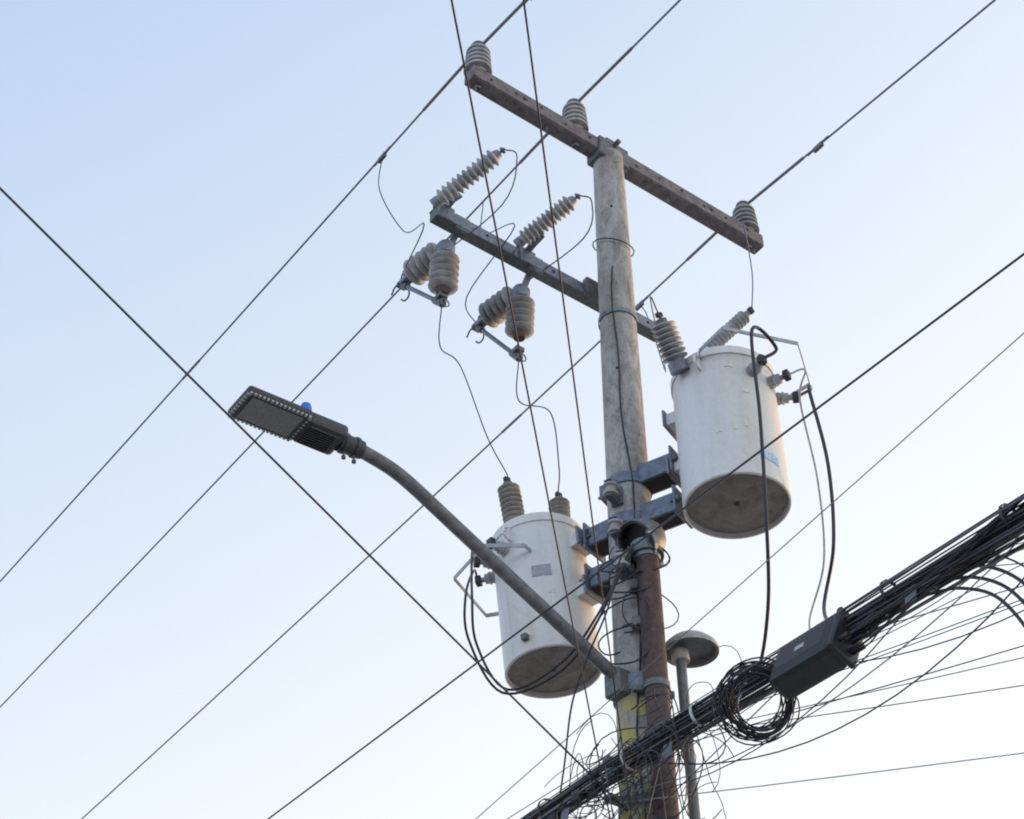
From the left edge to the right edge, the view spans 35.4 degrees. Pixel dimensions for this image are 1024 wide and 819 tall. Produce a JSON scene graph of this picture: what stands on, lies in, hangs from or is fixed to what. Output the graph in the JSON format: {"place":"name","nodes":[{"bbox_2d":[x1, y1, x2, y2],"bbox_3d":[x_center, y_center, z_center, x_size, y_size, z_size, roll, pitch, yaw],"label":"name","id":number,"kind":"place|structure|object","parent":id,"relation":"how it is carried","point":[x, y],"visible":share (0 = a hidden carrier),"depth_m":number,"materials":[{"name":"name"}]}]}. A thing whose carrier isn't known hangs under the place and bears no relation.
{"place":"outdoors","nodes":[
{"label":"outdoors","id":0,"kind":"place"},
{"bbox_2d":[0,0,1023,818],"label":"sky","id":1,"kind":"structure","parent":0,"point":[181,153],"materials":[{"name":"blue"}]},
{"bbox_3d":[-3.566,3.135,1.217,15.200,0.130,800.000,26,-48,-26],"label":"pavement","id":2,"kind":"structure","parent":0,"visible":0},
{"bbox_2d":[593,147,652,818],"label":"utility pole","id":3,"kind":"object","parent":2,"relation":"on","point":[624,432],"visible":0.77,"depth_m":8.07,"materials":[{"name":"wood"}]},
{"bbox_2d":[228,386,643,709],"bbox_3d":[-0.225,0.607,6.760,2.189,0.784,0.249,26,-48,-26],"label":"street light","id":4,"kind":"object","parent":3,"relation":"attached to","point":[276,416],"visible":0.89,"depth_m":6.76,"materials":[{"name":"paint"}]},
{"bbox_2d":[0,0,1023,818],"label":"service wires","id":5,"kind":"object","parent":3,"relation":"attached to","point":[544,476],"visible":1,"depth_m":5.62,"materials":[{"name":"grey"}]},
{"bbox_2d":[391,147,655,361],"bbox_3d":[0.186,-0.575,8.485,1.638,0.839,0.890,26,-48,-26],"label":"fuse crossarm","id":6,"kind":"object","parent":3,"relation":"attached to","point":[436,266],"visible":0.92,"depth_m":8.41,"materials":[{"name":"grey"}]},
{"bbox_2d":[463,40,763,253],"bbox_3d":[0.640,-1.535,9.511,2.202,0.430,0.192,26,-48,-26],"label":"crossarm","id":7,"kind":"object","parent":3,"relation":"attached to","point":[569,127],"visible":0.98,"depth_m":9.35,"materials":[{"name":"wood"}]},
{"bbox_2d":[0,0,995,818],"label":"primary conductors","id":8,"kind":"object","parent":7,"relation":"attached to","point":[490,36],"visible":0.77,"depth_m":10.56,"materials":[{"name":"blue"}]},
{"bbox_2d":[579,445,692,605],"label":"transformer brackets","id":9,"kind":"object","parent":3,"relation":"attached to","point":[653,476],"visible":0.75,"depth_m":7.51,"materials":[{"name":"metal"}]},
{"bbox_2d":[453,476,602,698],"bbox_3d":[0.069,0.818,7.760,0.709,1.128,0.572,4,-42,-4],"label":"transformer","id":10,"kind":"object","parent":9,"relation":"attached to","point":[521,545],"visible":0.9,"depth_m":7.50,"materials":[{"name":"paint"}]},
{"bbox_2d":[378,149,752,491],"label":"jumper leads","id":11,"kind":"object","parent":10,"relation":"on","point":[664,366],"visible":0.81,"depth_m":8.23,"materials":[{"name":"grey metal"}]},
{"bbox_2d":[463,325,835,792],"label":"secondary leads","id":12,"kind":"object","parent":10,"relation":"attached to","point":[608,598],"visible":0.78,"depth_m":7.07,"materials":[{"name":"black"}]},
{"bbox_2d":[651,306,809,538],"bbox_3d":[1.048,-0.007,7.589,0.715,1.086,0.707,-13,-44,14],"label":"transformer","id":13,"kind":"object","parent":9,"relation":"attached to","point":[711,424],"visible":0.99,"depth_m":7.39,"materials":[{"name":"paint"}]},
{"bbox_2d":[520,493,1023,818],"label":"telecom cables","id":14,"kind":"object","parent":3,"relation":"attached to","point":[822,652],"visible":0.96,"depth_m":5.74,"materials":[{"name":"black plastic"}]},
{"bbox_2d":[617,518,719,818],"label":"service conduit","id":15,"kind":"object","parent":2,"relation":"on","point":[692,649],"visible":0.88,"depth_m":7.01,"materials":[{"name":"brown"}]}
]}

